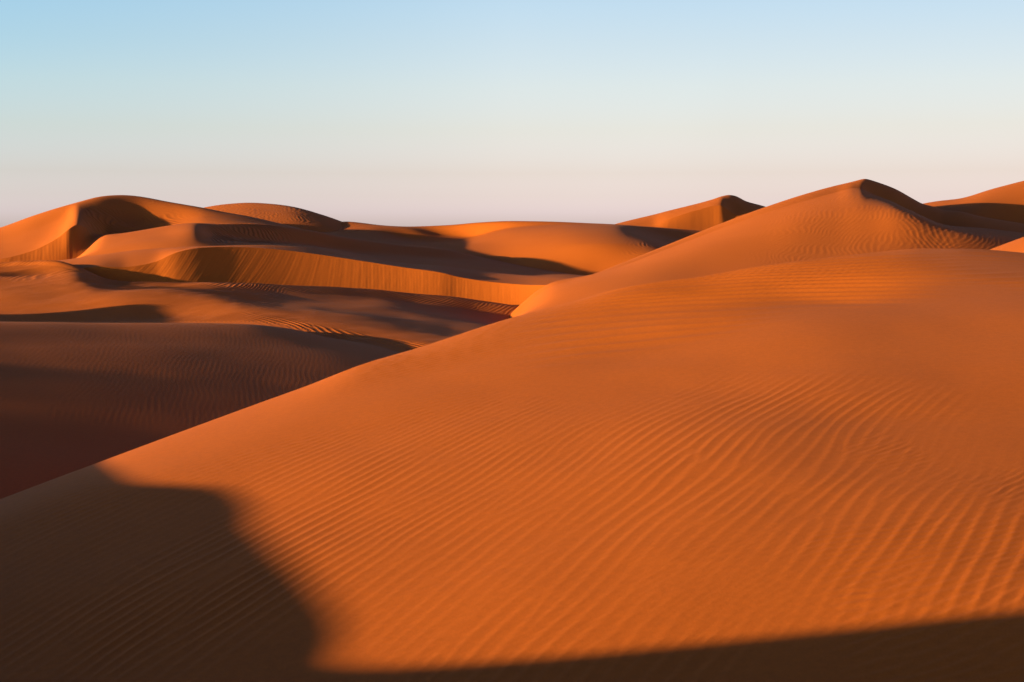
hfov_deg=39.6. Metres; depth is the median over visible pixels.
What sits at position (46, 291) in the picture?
rolling dune
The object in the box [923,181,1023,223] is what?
edge dune
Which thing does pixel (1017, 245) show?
sand dune
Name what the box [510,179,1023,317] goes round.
sharp peak dune
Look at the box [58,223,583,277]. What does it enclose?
sand dune
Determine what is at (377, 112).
sky
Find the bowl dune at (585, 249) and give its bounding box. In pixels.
[322,221,699,275]
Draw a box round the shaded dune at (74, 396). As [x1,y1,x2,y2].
[0,322,401,498]
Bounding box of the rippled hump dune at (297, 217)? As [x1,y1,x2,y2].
[204,203,341,231]
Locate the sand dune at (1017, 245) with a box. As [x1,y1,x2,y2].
[990,237,1023,252]
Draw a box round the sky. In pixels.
[0,0,1023,226]
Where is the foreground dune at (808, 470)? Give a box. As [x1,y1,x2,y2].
[0,248,1023,681]
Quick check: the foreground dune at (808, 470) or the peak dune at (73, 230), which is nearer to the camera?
the foreground dune at (808, 470)
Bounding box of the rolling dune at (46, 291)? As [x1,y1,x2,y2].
[0,260,517,351]
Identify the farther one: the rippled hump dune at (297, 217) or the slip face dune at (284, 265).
the rippled hump dune at (297, 217)
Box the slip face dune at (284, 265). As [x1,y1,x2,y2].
[59,245,570,305]
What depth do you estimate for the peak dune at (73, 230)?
77.68 m
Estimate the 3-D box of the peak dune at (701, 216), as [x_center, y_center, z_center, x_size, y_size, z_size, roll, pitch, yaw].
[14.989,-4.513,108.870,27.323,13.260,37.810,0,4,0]
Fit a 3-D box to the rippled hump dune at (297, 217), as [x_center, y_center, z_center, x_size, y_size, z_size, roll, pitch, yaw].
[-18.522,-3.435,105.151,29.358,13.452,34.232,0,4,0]
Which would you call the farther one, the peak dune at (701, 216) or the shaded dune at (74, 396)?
the peak dune at (701, 216)
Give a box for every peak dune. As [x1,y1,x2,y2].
[0,195,300,262]
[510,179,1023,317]
[617,195,764,230]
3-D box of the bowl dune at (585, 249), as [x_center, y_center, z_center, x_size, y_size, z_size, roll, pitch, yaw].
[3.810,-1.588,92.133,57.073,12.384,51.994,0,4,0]

